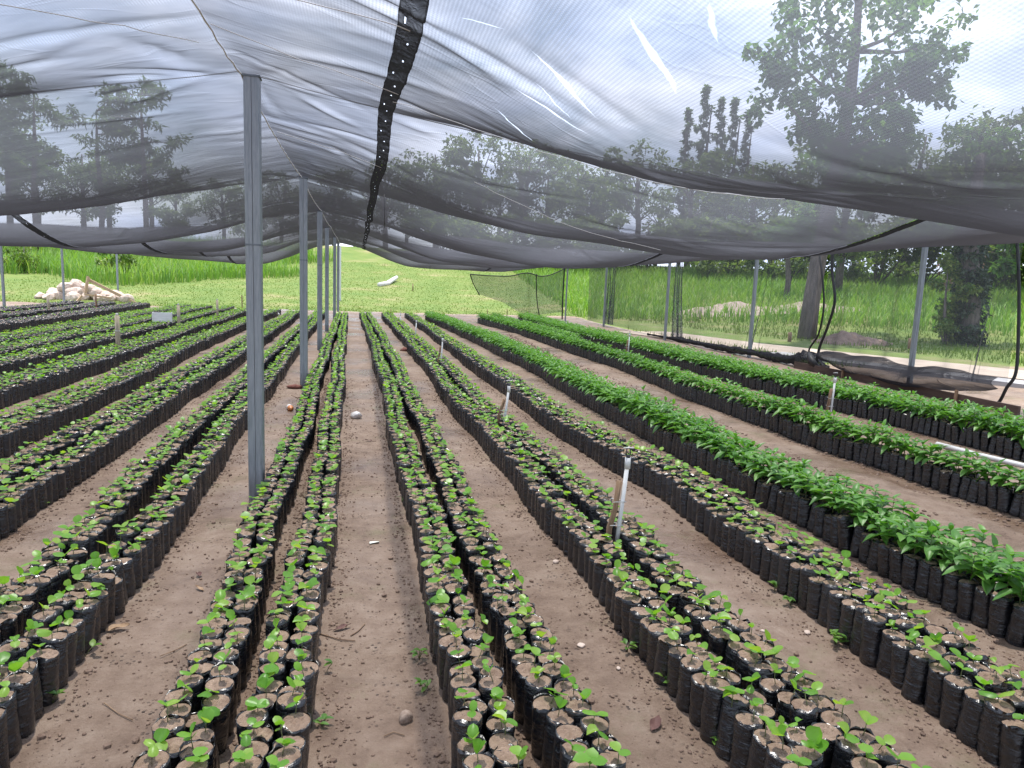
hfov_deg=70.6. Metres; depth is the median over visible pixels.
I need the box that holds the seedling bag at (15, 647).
[0,635,29,664]
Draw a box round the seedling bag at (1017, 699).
[995,681,1023,714]
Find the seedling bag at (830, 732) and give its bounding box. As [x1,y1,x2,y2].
[811,722,842,767]
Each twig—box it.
[104,702,132,719]
[320,633,354,640]
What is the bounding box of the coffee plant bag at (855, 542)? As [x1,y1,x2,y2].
[841,498,874,557]
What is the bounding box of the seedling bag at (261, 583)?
[243,564,266,613]
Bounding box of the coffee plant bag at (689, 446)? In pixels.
[685,418,703,464]
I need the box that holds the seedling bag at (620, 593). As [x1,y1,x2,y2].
[614,582,631,632]
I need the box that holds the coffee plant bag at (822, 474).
[809,468,824,494]
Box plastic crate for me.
[152,312,172,321]
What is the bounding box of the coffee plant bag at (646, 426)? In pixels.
[643,405,655,439]
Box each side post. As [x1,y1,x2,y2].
[0,246,5,306]
[60,248,64,300]
[116,254,118,290]
[564,269,567,320]
[602,268,607,326]
[663,263,670,340]
[747,260,758,357]
[908,247,927,366]
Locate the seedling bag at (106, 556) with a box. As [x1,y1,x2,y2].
[97,541,115,561]
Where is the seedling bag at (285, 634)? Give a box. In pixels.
[266,618,289,644]
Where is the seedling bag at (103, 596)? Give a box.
[84,582,108,632]
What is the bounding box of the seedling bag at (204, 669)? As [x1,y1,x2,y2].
[187,657,216,691]
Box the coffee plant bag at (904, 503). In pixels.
[886,498,919,521]
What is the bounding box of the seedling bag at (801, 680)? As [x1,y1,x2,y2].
[791,670,817,699]
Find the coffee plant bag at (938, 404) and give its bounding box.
[926,402,945,419]
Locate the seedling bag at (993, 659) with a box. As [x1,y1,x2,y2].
[979,657,997,672]
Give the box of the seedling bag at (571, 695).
[559,676,583,708]
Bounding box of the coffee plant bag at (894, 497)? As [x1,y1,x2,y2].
[875,494,907,528]
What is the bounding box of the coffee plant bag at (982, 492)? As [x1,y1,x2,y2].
[971,459,1000,505]
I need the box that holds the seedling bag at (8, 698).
[0,681,21,758]
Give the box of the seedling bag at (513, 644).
[505,629,528,695]
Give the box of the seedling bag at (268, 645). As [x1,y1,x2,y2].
[259,638,287,685]
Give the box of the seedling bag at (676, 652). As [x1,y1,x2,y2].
[666,631,691,697]
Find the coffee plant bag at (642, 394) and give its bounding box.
[633,385,654,402]
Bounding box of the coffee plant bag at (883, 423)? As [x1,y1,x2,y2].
[871,419,894,445]
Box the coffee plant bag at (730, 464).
[724,440,741,487]
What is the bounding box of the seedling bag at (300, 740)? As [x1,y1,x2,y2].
[272,716,305,767]
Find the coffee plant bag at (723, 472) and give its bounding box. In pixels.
[713,441,731,483]
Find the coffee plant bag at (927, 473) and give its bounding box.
[918,442,942,486]
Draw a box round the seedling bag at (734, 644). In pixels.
[723,628,749,669]
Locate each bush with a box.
[3,247,52,272]
[94,253,150,274]
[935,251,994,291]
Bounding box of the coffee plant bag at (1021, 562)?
[1009,552,1023,600]
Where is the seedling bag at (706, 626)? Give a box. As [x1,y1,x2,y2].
[700,613,721,650]
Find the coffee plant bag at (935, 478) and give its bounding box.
[926,452,950,489]
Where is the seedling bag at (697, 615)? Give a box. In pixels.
[690,598,711,641]
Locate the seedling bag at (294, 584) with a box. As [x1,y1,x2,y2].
[279,576,298,594]
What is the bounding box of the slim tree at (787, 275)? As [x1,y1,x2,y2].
[783,258,790,298]
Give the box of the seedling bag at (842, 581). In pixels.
[833,571,851,587]
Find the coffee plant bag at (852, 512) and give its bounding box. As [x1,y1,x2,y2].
[843,503,873,528]
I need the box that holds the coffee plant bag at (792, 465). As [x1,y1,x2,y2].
[778,462,798,478]
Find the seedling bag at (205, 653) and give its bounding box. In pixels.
[187,642,212,669]
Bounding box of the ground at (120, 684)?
[0,246,1023,767]
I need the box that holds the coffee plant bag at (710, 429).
[698,424,718,445]
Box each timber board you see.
[83,276,89,293]
[84,294,111,298]
[89,279,134,302]
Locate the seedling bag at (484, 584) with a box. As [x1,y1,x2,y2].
[480,575,500,619]
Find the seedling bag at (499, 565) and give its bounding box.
[494,558,510,574]
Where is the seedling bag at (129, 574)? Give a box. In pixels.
[117,557,135,597]
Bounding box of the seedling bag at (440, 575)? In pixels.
[425,566,448,612]
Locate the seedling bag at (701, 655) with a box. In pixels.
[693,642,716,670]
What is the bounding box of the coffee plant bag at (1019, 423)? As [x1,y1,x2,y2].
[1007,421,1023,441]
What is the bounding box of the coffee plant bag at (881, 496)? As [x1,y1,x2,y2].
[864,494,891,520]
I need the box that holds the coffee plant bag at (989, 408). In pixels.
[980,406,995,423]
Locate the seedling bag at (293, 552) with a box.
[286,541,306,569]
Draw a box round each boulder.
[34,292,44,298]
[42,293,54,299]
[46,287,56,292]
[52,291,62,299]
[57,282,72,292]
[65,287,72,294]
[65,291,80,300]
[69,280,81,287]
[70,287,83,294]
[80,293,89,300]
[84,284,96,292]
[88,287,102,297]
[93,294,106,300]
[101,290,110,295]
[106,293,115,300]
[114,291,123,300]
[119,294,134,302]
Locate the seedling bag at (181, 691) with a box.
[164,680,193,712]
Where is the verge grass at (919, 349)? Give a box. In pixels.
[597,311,1023,365]
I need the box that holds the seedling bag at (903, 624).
[894,612,917,635]
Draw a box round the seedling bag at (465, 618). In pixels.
[461,615,485,642]
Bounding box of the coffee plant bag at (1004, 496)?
[988,468,1020,512]
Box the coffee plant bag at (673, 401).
[663,399,683,412]
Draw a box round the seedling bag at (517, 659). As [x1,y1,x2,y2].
[511,644,535,708]
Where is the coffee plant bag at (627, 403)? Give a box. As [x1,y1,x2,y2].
[620,395,632,428]
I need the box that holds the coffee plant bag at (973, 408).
[967,406,979,425]
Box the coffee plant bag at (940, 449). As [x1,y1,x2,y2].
[925,443,954,465]
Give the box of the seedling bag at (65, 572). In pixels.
[46,558,69,593]
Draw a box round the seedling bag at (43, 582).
[25,566,51,608]
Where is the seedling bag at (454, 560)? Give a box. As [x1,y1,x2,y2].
[445,555,463,578]
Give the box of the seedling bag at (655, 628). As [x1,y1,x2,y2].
[646,616,669,672]
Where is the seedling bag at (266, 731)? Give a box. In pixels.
[240,717,272,751]
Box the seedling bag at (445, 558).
[442,555,460,566]
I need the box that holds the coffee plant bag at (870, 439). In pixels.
[864,430,883,444]
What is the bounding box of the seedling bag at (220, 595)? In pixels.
[210,589,233,611]
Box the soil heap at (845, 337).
[811,330,892,345]
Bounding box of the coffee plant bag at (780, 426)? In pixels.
[773,399,790,434]
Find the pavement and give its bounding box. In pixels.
[771,352,1023,387]
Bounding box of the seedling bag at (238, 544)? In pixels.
[230,541,250,558]
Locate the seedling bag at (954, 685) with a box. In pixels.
[939,662,972,732]
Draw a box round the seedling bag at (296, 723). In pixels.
[279,693,310,767]
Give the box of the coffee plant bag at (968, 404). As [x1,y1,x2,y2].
[960,399,972,426]
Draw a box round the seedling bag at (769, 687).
[759,663,785,707]
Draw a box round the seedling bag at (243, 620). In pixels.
[225,609,252,662]
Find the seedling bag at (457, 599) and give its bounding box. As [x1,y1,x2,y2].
[452,588,473,616]
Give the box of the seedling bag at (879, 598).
[868,589,893,611]
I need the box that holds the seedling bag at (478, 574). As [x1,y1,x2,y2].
[473,559,493,607]
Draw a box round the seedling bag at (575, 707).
[565,688,591,726]
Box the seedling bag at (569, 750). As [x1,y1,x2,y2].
[559,738,588,767]
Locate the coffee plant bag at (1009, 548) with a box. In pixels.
[993,544,1023,587]
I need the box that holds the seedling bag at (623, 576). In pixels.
[609,571,630,622]
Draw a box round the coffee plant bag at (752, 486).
[742,454,768,500]
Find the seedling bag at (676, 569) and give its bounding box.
[666,561,682,585]
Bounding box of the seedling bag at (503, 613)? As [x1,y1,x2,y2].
[494,595,518,662]
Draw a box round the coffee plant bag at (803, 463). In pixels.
[787,458,814,483]
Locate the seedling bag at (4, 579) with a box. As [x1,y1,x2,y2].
[0,576,13,604]
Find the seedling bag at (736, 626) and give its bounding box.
[726,609,750,635]
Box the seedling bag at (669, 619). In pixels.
[657,604,679,626]
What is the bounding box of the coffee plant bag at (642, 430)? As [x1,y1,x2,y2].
[635,395,655,438]
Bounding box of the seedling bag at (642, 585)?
[631,576,649,592]
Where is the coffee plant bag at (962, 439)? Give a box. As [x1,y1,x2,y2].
[956,408,975,445]
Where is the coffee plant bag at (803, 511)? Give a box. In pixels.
[791,468,816,527]
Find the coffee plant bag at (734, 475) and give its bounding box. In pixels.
[725,447,749,488]
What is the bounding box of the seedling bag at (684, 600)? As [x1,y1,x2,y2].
[676,581,698,624]
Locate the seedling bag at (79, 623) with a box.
[61,610,84,664]
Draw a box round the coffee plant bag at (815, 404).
[806,401,822,421]
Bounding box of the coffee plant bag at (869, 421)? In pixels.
[861,419,874,442]
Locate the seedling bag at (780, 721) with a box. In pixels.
[766,715,789,730]
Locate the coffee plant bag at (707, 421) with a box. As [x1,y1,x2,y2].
[695,417,718,446]
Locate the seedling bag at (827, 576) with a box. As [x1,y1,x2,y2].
[821,558,838,578]
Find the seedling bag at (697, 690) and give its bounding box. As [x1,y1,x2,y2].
[689,660,713,727]
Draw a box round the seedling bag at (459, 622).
[453,610,474,638]
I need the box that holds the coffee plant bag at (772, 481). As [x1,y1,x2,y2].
[767,456,791,482]
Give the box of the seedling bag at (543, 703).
[531,687,567,759]
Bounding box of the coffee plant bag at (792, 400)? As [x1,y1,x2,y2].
[786,395,797,418]
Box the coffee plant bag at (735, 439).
[728,434,746,459]
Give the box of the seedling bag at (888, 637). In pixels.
[876,620,905,678]
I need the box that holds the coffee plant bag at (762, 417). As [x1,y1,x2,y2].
[757,395,769,427]
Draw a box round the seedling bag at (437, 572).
[425,568,442,621]
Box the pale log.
[377,276,397,286]
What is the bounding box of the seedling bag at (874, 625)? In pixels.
[859,602,886,667]
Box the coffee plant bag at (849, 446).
[839,422,865,459]
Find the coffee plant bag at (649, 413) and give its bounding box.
[645,405,657,441]
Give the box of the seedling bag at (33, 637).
[24,621,50,649]
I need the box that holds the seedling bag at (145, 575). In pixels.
[130,537,148,581]
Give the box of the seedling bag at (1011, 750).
[998,713,1023,767]
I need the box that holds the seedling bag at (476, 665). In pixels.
[470,643,492,689]
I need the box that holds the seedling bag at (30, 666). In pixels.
[7,649,43,720]
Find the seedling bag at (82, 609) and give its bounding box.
[71,599,97,652]
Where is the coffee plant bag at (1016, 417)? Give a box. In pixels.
[1002,415,1020,433]
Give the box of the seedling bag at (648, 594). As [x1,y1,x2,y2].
[639,580,657,605]
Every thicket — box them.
[627,264,656,269]
[684,260,733,277]
[708,260,762,273]
[731,257,810,280]
[763,236,879,276]
[826,219,947,283]
[866,246,988,284]
[953,244,1023,289]
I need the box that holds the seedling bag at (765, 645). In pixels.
[751,629,776,658]
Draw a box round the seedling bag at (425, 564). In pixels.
[420,554,442,599]
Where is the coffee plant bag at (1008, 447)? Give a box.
[1000,415,1022,458]
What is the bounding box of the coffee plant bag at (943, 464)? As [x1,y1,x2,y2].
[938,450,953,468]
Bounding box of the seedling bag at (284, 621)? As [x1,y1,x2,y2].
[265,608,289,635]
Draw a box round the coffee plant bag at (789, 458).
[778,456,796,468]
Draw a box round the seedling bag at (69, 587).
[63,579,84,598]
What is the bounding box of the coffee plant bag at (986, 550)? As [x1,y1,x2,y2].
[966,547,1000,584]
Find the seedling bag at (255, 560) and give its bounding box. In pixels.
[244,557,263,575]
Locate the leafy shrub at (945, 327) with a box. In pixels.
[926,251,993,345]
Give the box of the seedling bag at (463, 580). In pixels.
[448,569,467,594]
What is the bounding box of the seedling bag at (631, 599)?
[621,587,641,641]
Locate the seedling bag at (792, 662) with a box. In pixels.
[781,656,799,689]
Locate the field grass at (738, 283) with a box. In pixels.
[512,263,1023,336]
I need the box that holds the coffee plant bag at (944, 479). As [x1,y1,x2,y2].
[933,451,961,493]
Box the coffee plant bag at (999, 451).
[992,413,1016,455]
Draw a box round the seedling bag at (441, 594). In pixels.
[426,588,449,627]
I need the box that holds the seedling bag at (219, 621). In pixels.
[202,607,227,636]
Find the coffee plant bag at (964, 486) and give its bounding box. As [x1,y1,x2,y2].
[954,454,982,499]
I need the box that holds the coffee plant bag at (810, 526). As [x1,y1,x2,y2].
[799,476,829,532]
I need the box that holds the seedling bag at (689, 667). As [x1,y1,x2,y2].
[676,649,703,712]
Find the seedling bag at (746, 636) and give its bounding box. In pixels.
[739,622,762,642]
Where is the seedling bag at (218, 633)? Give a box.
[196,612,223,639]
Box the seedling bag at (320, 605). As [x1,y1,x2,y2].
[305,581,320,630]
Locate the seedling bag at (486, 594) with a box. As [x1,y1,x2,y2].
[481,576,500,632]
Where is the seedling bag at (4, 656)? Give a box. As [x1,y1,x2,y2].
[0,651,9,678]
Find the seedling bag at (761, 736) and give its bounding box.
[746,716,782,767]
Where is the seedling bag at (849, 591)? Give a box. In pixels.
[847,582,861,593]
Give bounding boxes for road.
[617,331,1023,380]
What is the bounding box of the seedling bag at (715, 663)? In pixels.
[703,653,727,672]
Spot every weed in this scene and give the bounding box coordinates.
[45,689,64,702]
[84,639,101,656]
[313,713,333,725]
[324,659,332,671]
[410,648,427,658]
[415,678,430,692]
[620,638,637,651]
[655,672,666,682]
[768,580,776,591]
[782,595,795,604]
[830,629,847,644]
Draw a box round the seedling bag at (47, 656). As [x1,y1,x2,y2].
[30,643,59,706]
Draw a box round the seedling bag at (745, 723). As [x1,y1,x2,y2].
[729,700,762,767]
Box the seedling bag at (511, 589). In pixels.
[503,569,523,594]
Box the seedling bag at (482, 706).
[454,692,487,735]
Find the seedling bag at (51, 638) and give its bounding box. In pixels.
[36,629,68,689]
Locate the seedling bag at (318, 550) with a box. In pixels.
[307,546,326,568]
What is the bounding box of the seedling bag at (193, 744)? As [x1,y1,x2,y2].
[177,722,214,767]
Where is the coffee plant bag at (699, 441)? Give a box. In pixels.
[692,427,712,467]
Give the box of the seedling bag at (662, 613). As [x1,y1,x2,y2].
[650,595,671,618]
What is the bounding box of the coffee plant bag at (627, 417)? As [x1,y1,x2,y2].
[621,397,637,429]
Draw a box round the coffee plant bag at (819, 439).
[814,415,831,449]
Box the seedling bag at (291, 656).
[286,635,311,685]
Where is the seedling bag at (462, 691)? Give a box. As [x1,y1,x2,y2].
[453,686,480,713]
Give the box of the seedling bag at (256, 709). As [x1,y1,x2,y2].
[236,696,269,744]
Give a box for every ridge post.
[242,73,264,499]
[299,177,307,387]
[317,211,322,349]
[325,227,328,330]
[333,237,335,318]
[337,243,339,311]
[339,247,340,300]
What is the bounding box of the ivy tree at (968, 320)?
[946,243,1023,346]
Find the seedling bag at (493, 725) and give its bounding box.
[485,701,514,751]
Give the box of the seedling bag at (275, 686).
[255,664,283,693]
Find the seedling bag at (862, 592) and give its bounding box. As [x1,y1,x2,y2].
[851,577,876,602]
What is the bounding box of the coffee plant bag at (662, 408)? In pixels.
[650,404,668,446]
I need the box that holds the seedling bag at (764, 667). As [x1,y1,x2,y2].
[746,643,773,688]
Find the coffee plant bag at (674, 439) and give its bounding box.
[667,415,683,455]
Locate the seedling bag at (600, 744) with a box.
[587,724,617,753]
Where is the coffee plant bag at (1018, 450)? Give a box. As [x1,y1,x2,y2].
[1011,428,1023,460]
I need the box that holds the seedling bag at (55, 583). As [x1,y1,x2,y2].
[38,570,60,595]
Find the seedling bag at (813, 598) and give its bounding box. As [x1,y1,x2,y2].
[806,569,828,618]
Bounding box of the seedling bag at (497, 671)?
[478,659,503,681]
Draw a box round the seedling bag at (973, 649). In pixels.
[962,633,989,661]
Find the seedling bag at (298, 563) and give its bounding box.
[284,543,308,570]
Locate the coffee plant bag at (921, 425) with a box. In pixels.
[915,400,935,433]
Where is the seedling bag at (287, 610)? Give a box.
[275,597,292,636]
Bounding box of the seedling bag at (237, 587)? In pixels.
[221,565,243,593]
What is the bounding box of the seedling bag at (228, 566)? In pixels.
[225,561,245,571]
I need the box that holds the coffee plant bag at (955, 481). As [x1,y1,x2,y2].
[945,451,971,496]
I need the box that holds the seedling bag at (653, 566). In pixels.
[648,561,666,581]
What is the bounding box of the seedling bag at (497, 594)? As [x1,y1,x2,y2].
[487,583,512,635]
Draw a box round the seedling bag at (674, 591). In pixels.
[666,574,683,618]
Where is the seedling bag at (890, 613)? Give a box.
[879,599,900,628]
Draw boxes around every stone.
[399,709,412,724]
[577,642,584,647]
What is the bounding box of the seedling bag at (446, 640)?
[438,622,462,689]
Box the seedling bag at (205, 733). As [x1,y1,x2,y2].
[188,708,217,767]
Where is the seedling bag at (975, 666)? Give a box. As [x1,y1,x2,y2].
[962,652,990,686]
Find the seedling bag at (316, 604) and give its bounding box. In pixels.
[294,596,319,647]
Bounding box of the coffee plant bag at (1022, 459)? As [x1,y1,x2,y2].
[1016,420,1023,461]
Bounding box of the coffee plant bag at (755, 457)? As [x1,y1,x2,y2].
[740,452,763,473]
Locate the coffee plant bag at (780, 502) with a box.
[769,471,794,516]
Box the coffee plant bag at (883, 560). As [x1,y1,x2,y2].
[871,514,902,578]
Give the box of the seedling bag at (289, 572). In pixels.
[283,565,302,596]
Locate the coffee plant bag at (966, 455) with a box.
[952,448,981,475]
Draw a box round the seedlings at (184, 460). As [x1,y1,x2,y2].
[0,300,1023,767]
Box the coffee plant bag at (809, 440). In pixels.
[806,409,820,445]
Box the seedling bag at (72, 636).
[49,615,77,676]
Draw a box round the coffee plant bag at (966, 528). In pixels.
[947,526,978,560]
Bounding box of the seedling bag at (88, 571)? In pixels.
[76,559,99,581]
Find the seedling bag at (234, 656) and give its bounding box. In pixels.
[213,638,240,702]
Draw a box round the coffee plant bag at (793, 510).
[781,467,815,523]
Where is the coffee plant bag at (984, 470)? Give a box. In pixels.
[972,462,996,479]
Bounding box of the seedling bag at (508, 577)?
[501,574,518,591]
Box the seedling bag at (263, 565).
[246,544,268,596]
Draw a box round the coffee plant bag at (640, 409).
[634,398,653,436]
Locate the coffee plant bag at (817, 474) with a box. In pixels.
[803,471,825,501]
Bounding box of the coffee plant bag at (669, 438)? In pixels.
[663,409,678,452]
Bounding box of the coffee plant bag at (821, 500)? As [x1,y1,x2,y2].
[811,476,838,503]
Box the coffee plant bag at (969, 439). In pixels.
[957,402,983,447]
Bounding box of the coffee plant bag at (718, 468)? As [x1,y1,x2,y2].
[711,435,736,478]
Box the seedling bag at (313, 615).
[296,601,320,660]
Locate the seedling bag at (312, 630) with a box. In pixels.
[293,615,318,659]
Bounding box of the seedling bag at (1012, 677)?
[993,664,1021,690]
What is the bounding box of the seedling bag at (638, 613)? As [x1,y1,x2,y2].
[629,604,650,653]
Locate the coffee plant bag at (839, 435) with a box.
[829,413,842,436]
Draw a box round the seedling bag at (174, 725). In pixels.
[151,699,186,743]
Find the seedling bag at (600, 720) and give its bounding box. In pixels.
[579,709,608,747]
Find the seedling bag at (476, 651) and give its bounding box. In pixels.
[468,633,493,659]
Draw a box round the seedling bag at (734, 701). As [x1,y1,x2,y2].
[714,685,749,760]
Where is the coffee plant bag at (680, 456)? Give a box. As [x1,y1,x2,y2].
[672,424,689,459]
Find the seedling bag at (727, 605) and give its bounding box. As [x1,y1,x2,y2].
[714,602,736,625]
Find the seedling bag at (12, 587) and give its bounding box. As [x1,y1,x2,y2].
[0,576,24,595]
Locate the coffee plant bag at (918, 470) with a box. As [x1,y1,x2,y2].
[910,444,928,483]
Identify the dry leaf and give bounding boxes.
[105,622,129,630]
[334,623,350,629]
[650,715,660,730]
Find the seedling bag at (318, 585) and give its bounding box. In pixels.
[302,568,321,618]
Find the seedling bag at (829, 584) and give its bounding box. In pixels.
[817,567,841,626]
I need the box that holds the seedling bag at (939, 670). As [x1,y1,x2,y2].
[924,650,955,717]
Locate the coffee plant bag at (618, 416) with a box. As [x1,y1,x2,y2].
[614,388,628,424]
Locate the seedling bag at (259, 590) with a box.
[242,578,263,623]
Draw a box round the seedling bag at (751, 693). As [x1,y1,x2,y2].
[742,672,766,704]
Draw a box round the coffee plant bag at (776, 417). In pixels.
[768,401,787,432]
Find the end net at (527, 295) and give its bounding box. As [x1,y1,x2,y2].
[470,269,564,318]
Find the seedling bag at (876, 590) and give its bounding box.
[873,583,894,596]
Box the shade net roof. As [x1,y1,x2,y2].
[0,0,1023,271]
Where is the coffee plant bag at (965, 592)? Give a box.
[942,550,990,620]
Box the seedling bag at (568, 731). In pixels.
[551,723,583,767]
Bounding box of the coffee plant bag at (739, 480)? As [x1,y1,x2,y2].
[730,446,750,494]
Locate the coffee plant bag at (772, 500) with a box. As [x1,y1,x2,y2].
[766,462,787,512]
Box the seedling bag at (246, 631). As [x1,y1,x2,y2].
[224,618,250,675]
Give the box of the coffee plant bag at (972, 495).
[962,458,987,502]
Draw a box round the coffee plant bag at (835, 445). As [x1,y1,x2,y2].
[827,421,846,455]
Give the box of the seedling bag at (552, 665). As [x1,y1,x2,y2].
[542,652,563,694]
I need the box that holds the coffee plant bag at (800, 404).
[794,398,806,422]
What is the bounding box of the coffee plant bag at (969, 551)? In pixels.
[957,540,977,577]
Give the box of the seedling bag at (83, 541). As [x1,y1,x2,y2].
[68,530,90,559]
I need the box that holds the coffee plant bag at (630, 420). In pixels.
[624,391,642,431]
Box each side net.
[587,256,829,367]
[815,243,1020,401]
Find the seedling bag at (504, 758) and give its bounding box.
[493,743,523,767]
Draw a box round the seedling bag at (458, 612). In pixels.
[453,595,475,620]
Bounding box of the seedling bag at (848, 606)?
[838,594,863,645]
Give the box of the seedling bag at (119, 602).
[107,566,124,615]
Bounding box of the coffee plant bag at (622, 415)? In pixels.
[616,388,632,426]
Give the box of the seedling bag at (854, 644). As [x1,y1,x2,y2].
[849,594,877,655]
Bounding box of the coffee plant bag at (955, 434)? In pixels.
[950,410,968,443]
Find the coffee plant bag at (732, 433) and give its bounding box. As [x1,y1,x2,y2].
[727,430,738,447]
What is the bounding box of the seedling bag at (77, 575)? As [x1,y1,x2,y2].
[70,565,91,597]
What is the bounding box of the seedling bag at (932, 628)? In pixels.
[923,624,948,644]
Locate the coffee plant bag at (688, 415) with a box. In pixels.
[676,412,699,439]
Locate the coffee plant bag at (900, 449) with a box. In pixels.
[887,432,916,455]
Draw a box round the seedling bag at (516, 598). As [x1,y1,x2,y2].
[511,585,527,606]
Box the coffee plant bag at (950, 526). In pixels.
[933,522,961,558]
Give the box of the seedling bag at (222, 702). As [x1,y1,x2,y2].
[197,688,230,754]
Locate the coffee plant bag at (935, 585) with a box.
[926,534,959,604]
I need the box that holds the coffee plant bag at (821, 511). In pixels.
[809,479,837,537]
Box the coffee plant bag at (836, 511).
[827,483,852,514]
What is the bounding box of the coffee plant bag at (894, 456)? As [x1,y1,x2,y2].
[888,434,907,474]
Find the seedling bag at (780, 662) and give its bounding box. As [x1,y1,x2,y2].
[764,645,787,678]
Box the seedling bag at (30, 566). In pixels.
[21,561,44,573]
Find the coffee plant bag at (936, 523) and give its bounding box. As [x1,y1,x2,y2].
[913,519,948,557]
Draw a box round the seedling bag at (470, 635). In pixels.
[463,614,487,645]
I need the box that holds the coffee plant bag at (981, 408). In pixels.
[976,407,986,429]
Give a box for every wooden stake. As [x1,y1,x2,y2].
[46,296,49,309]
[114,313,120,347]
[177,304,179,325]
[216,299,218,316]
[787,332,791,341]
[907,338,910,348]
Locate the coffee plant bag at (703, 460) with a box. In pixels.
[698,431,717,470]
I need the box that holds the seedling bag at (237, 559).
[226,552,245,566]
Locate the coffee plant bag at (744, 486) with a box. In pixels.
[737,452,755,497]
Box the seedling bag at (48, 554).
[41,538,62,564]
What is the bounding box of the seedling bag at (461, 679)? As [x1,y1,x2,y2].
[448,660,475,732]
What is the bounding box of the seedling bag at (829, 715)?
[820,698,853,735]
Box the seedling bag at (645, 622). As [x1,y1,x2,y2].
[639,607,661,662]
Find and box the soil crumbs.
[1,334,1023,767]
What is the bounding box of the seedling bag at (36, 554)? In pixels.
[32,550,52,572]
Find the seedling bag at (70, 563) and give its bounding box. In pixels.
[53,548,78,584]
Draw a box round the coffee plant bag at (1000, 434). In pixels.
[998,418,1010,435]
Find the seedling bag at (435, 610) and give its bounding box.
[429,600,450,653]
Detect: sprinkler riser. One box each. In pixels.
[437,334,443,364]
[497,380,511,425]
[606,447,633,544]
[625,331,630,353]
[826,372,836,415]
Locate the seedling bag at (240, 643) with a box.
[222,631,246,689]
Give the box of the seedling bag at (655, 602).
[648,583,669,611]
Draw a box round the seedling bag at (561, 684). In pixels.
[553,664,579,696]
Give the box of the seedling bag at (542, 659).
[538,636,561,665]
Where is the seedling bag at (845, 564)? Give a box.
[839,550,858,578]
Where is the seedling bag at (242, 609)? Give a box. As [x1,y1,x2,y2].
[233,591,256,653]
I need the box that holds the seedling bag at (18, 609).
[0,595,23,636]
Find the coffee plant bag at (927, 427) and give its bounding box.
[920,402,938,435]
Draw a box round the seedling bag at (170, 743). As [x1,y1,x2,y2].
[154,728,188,767]
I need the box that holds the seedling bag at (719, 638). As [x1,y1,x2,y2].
[708,611,731,662]
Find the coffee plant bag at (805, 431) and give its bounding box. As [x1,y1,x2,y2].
[800,406,815,444]
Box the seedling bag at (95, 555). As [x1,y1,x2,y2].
[90,551,108,569]
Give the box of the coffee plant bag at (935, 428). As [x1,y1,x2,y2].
[926,405,948,437]
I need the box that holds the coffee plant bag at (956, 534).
[941,530,977,571]
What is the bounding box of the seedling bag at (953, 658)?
[943,647,967,675]
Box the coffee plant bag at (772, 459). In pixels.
[760,455,782,482]
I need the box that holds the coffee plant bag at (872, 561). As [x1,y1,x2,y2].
[863,516,898,571]
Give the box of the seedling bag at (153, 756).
[132,739,170,767]
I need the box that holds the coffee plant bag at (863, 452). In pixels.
[852,426,880,464]
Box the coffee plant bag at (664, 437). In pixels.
[658,414,678,450]
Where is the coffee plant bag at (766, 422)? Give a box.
[761,396,779,428]
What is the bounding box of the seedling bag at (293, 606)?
[271,591,299,634]
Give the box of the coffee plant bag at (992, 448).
[984,421,1002,453]
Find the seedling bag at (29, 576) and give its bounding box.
[11,566,34,585]
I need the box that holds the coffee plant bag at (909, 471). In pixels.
[903,443,919,481]
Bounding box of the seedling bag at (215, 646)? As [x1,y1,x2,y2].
[198,626,221,660]
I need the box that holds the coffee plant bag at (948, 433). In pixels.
[942,408,958,441]
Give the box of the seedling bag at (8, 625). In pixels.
[0,598,17,642]
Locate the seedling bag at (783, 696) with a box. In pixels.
[775,679,803,723]
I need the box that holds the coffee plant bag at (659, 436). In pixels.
[652,413,671,448]
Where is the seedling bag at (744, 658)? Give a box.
[735,642,761,688]
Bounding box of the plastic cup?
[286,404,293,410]
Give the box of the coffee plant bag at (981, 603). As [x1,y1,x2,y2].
[966,554,1014,628]
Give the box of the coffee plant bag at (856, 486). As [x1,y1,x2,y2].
[846,482,859,493]
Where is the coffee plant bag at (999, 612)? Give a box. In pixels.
[988,550,1023,637]
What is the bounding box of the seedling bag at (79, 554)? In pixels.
[66,544,87,564]
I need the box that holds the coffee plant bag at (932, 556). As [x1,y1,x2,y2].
[913,533,948,565]
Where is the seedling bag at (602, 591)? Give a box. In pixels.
[598,561,615,605]
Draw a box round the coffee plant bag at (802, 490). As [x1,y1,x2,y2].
[786,467,813,492]
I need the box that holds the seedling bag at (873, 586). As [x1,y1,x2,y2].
[859,582,878,590]
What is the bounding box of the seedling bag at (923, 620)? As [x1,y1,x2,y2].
[909,610,930,635]
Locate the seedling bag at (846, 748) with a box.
[830,721,865,767]
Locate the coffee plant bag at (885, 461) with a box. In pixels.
[878,427,899,471]
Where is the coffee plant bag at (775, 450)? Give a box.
[762,448,782,475]
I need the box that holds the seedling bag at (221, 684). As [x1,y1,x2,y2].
[204,664,234,736]
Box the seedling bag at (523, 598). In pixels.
[515,594,535,617]
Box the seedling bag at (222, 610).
[209,603,229,621]
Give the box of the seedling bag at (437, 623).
[432,606,454,664]
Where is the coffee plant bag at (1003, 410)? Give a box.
[994,406,1011,433]
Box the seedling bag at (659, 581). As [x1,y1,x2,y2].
[654,568,672,600]
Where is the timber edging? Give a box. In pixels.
[794,361,1020,414]
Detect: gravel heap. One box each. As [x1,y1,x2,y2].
[683,301,776,316]
[766,302,859,313]
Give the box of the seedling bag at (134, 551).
[123,541,142,589]
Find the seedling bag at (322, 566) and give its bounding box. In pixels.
[308,554,328,602]
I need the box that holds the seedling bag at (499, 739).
[488,710,517,754]
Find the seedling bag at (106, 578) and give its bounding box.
[91,558,115,623]
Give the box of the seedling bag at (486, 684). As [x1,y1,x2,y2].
[478,665,502,730]
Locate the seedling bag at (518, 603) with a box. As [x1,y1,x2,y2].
[515,597,534,606]

